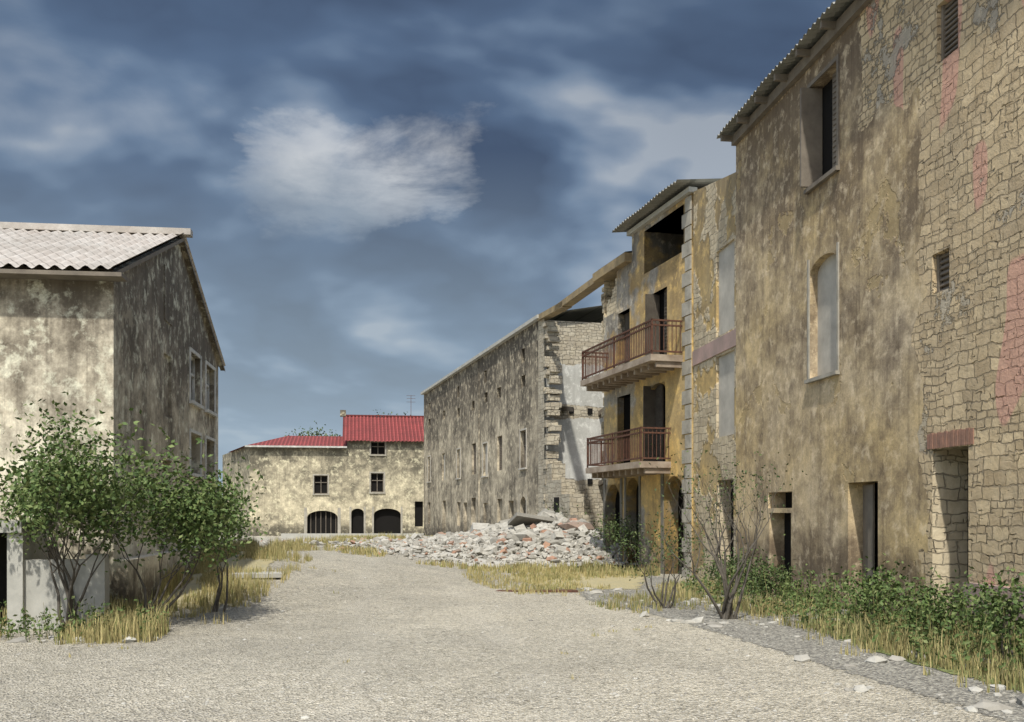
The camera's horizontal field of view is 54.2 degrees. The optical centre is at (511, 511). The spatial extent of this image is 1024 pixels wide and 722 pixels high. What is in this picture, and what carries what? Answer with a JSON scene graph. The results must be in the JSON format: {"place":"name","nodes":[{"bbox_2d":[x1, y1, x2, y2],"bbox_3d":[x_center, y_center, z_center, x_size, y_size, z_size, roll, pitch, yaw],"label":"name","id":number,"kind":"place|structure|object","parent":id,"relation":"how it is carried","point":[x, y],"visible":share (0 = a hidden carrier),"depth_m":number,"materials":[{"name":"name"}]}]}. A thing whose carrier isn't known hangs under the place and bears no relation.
{"place":"outdoors","nodes":[
{"label":"outdoors","id":0,"kind":"place"},
{"bbox_2d":[0,0,835,494],"label":"sky","id":1,"kind":"structure","parent":0,"point":[373,195],"materials":[{"name":"blue"}]},
{"bbox_2d":[0,534,1021,721],"bbox_3d":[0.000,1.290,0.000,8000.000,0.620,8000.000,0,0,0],"label":"ground","id":2,"kind":"structure","parent":0,"point":[47,675],"depth_m":10.34,"materials":[{"name":"beige gravel"}]},
{"bbox_2d":[0,520,109,629],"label":"shed wall","id":3,"kind":"structure","parent":2,"relation":"on","point":[27,579],"depth_m":13.57,"materials":[{"name":"concrete"}]},
{"bbox_2d":[2,634,157,643],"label":"verge stones","id":4,"kind":"object","parent":2,"relation":"on","point":[24,640],"visible":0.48,"depth_m":12.24,"materials":[{"name":"grey stone"}]},
{"bbox_2d":[0,596,169,642],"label":"leafy weeds","id":5,"kind":"object","parent":2,"relation":"on","point":[47,627],"visible":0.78,"depth_m":12.59,"materials":[{"name":"green plant"}]},
{"bbox_2d":[0,601,171,644],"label":"grass","id":6,"kind":"structure","parent":2,"relation":"on","point":[116,632],"depth_m":12.43,"materials":[{"name":"yellow plant"}]},
{"bbox_2d":[0,391,203,625],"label":"shrub","id":7,"kind":"object","parent":2,"relation":"on","point":[69,484],"visible":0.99,"depth_m":12.95,"materials":[{"name":"green plant"}]},
{"bbox_2d":[0,222,225,609],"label":"building","id":8,"kind":"structure","parent":2,"relation":"on","point":[116,321],"depth_m":15.55,"materials":[{"name":"paint"}]},
{"bbox_2d":[0,534,259,626],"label":"verge grass","id":9,"kind":"structure","parent":2,"relation":"on","point":[176,580],"depth_m":17.84,"materials":[{"name":"yellow plant"}]},
{"bbox_2d":[44,437,263,617],"bbox_3d":[-4.894,0.293,14.138,2.977,2.728,2.438,0,0,0],"label":"shrub","id":10,"kind":"object","parent":2,"relation":"on","point":[191,524],"visible":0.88,"depth_m":13.92,"materials":[{"name":"green plant"}]},
{"bbox_2d":[152,471,267,611],"bbox_3d":[-4.483,0.465,15.372,1.849,2.252,1.973,0,0,20],"label":"shrub","id":11,"kind":"object","parent":2,"relation":"on","point":[218,593],"visible":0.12,"depth_m":15.39,"materials":[{"name":"green plant"}]},
{"bbox_2d":[156,551,273,607],"bbox_3d":[-5.663,1.279,20.161,1.900,0.615,12.983,0,0,-8],"label":"dry grass patch","id":12,"kind":"object","parent":2,"relation":"on","point":[192,584],"depth_m":20.09,"materials":[{"name":"yellow plant"}]},
{"bbox_2d":[125,535,334,623],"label":"verge grass","id":13,"kind":"structure","parent":2,"relation":"on","point":[276,550],"depth_m":17.94,"materials":[{"name":"yellow plant"}]},
{"bbox_2d":[285,421,340,435],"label":"tree","id":14,"kind":"object","parent":2,"relation":"on","point":[317,433],"visible":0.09,"depth_m":84.20,"materials":[{"name":"green plant"}]},
{"bbox_2d":[223,395,423,535],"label":"building","id":15,"kind":"structure","parent":2,"relation":"on","point":[364,474],"depth_m":67.12,"materials":[{"name":"paint"}]},
{"bbox_2d":[281,533,423,537],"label":"kerb","id":16,"kind":"structure","parent":2,"relation":"on","point":[296,535],"depth_m":60.60,"materials":[{"name":"concrete"}]},
{"bbox_2d":[335,531,432,539],"bbox_3d":[-3.997,1.164,45.974,8.063,0.893,21.991,0,0,-14],"label":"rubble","id":17,"kind":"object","parent":2,"relation":"on","point":[390,536],"depth_m":39.37,"materials":[{"name":"yellow plant"}]},
{"bbox_2d":[328,540,464,559],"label":"scattered rubble stones","id":18,"kind":"object","parent":2,"relation":"on","point":[424,555],"visible":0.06,"depth_m":28.94,"materials":[{"name":"grey stone"}]},
{"bbox_2d":[224,571,577,592],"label":"dry grass","id":19,"kind":"structure","parent":2,"relation":"on","point":[276,574],"depth_m":19.30,"materials":[{"name":"plant"}]},
{"bbox_2d":[69,566,757,678],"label":"stones","id":20,"kind":"object","parent":2,"relation":"on","point":[516,582],"visible":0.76,"depth_m":13.30,"materials":[{"name":"grey stone"}]},
{"bbox_2d":[0,568,848,721],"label":"road stones","id":21,"kind":"object","parent":2,"relation":"on","point":[304,717],"depth_m":11.94,"materials":[{"name":"grey stone"}]},
{"bbox_2d":[235,508,635,568],"bbox_3d":[-6.062,0.781,41.984,12.029,1.806,32.118,0,0,-15],"label":"rubble heap","id":22,"kind":"object","parent":2,"relation":"on","point":[547,535],"visible":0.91,"depth_m":30.58,"materials":[{"name":"stone"}]},
{"bbox_2d":[276,534,632,573],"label":"dry grass","id":23,"kind":"structure","parent":2,"relation":"on","point":[368,552],"depth_m":26.27,"materials":[{"name":"yellow plant"}]},
{"bbox_2d":[8,672,1015,721],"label":"stones","id":24,"kind":"object","parent":2,"relation":"on","point":[297,700],"visible":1,"depth_m":8.43,"materials":[{"name":"stone"}]},
{"bbox_2d":[408,534,659,576],"bbox_3d":[-1.580,1.335,42.197,2.008,0.550,36.241,0,0,-14],"label":"grass row","id":25,"kind":"object","parent":2,"relation":"on","point":[590,565],"visible":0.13,"depth_m":25.61,"materials":[{"name":"yellow plant"}]},
{"bbox_2d":[536,500,594,525],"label":"shrub","id":26,"kind":"object","parent":2,"relation":"on","point":[564,509],"visible":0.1,"depth_m":33.55,"materials":[{"name":"green plant"}]},
{"bbox_2d":[420,178,721,577],"bbox_3d":[2.611,-3.383,42.693,8.050,10.767,37.300,0,0,-15],"label":"building row","id":27,"kind":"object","parent":2,"relation":"on","point":[583,409],"visible":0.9,"depth_m":32.43,"materials":[{"name":"stone"}]},
{"bbox_2d":[506,570,644,589],"bbox_3d":[1.550,1.542,24.500,4.700,0.100,11.000,0,0,0],"label":"dry grass patch","id":28,"kind":"object","parent":2,"relation":"on","point":[620,582],"depth_m":22.84,"materials":[{"name":"yellow plant"}]},
{"bbox_2d":[462,563,723,598],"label":"grass","id":29,"kind":"structure","parent":2,"relation":"on","point":[536,581],"depth_m":22.05,"materials":[{"name":"yellow plant"}]},
{"bbox_2d":[578,502,645,566],"bbox_3d":[2.890,0.700,27.586,2.141,1.916,2.056,0,0,0],"label":"bush","id":30,"kind":"object","parent":2,"relation":"on","point":[621,530],"visible":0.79,"depth_m":27.55,"materials":[{"name":"green plant"}]},
{"bbox_2d":[514,569,742,613],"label":"green grass","id":31,"kind":"structure","parent":2,"relation":"on","point":[635,599],"depth_m":17.52,"materials":[{"name":"plant"}]},
{"bbox_2d":[590,492,743,607],"bbox_3d":[2.660,0.668,16.520,2.720,1.984,1.762,0,0,0],"label":"bush","id":32,"kind":"object","parent":2,"relation":"on","point":[657,561],"visible":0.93,"depth_m":16.55,"materials":[{"name":"green plant"}]},
{"bbox_2d":[636,438,806,619],"bbox_3d":[3.229,0.265,15.260,2.587,2.800,2.327,0,0,18],"label":"bush","id":33,"kind":"object","parent":2,"relation":"on","point":[726,612],"visible":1,"depth_m":14.89,"materials":[{"name":"brown plant"}]},
{"bbox_2d":[696,541,775,595],"bbox_3d":[4.132,1.106,19.007,1.209,1.107,1.729,0,0,-24],"label":"weed bush","id":34,"kind":"object","parent":2,"relation":"on","point":[734,561],"visible":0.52,"depth_m":18.92,"materials":[{"name":"green plant"}]},
{"bbox_2d":[731,549,808,598],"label":"weed bush","id":35,"kind":"object","parent":2,"relation":"on","point":[761,577],"visible":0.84,"depth_m":16.97,"materials":[{"name":"green plant"}]},
{"bbox_2d":[576,576,1023,721],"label":"gravel verge","id":36,"kind":"structure","parent":2,"relation":"on","point":[911,676],"depth_m":11.26,"materials":[{"name":"grey gravel"}]},
{"bbox_2d":[733,589,1023,692],"bbox_3d":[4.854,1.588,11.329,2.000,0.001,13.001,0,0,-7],"label":"grass","id":37,"kind":"structure","parent":36,"relation":"on","point":[950,671],"depth_m":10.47,"materials":[{"name":"yellow plant"}]},
{"bbox_2d":[580,587,1023,720],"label":"verge stones","id":38,"kind":"object","parent":2,"relation":"on","point":[983,704],"visible":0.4,"depth_m":10.58,"materials":[{"name":"grey stone"}]},
{"bbox_2d":[648,575,1023,693],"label":"dry weeds","id":39,"kind":"object","parent":2,"relation":"on","point":[959,679],"visible":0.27,"depth_m":11.13,"materials":[{"name":"yellow plant"}]},
{"bbox_2d":[678,559,1023,682],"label":"leafy weeds","id":40,"kind":"object","parent":2,"relation":"on","point":[799,598],"visible":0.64,"depth_m":13.13,"materials":[{"name":"green plant"}]},
{"bbox_2d":[692,0,1023,635],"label":"building","id":41,"kind":"structure","parent":2,"relation":"on","point":[858,288],"depth_m":15.03,"materials":[{"name":"brown stone"}]},
{"bbox_2d":[824,553,931,629],"bbox_3d":[4.781,1.093,13.003,1.342,1.128,1.480,0,0,0],"label":"weed bush","id":42,"kind":"object","parent":2,"relation":"on","point":[874,588],"visible":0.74,"depth_m":12.89,"materials":[{"name":"green plant"}]},
{"bbox_2d":[879,567,992,643],"bbox_3d":[5.034,1.154,11.655,1.506,1.010,1.065,0,0,0],"label":"weed bush","id":43,"kind":"object","parent":2,"relation":"on","point":[942,615],"visible":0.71,"depth_m":11.60,"materials":[{"name":"green plant"}]},
{"bbox_2d":[951,566,1023,666],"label":"weed bush","id":44,"kind":"object","parent":2,"relation":"on","point":[1015,606],"visible":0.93,"depth_m":10.22,"materials":[{"name":"green plant"}]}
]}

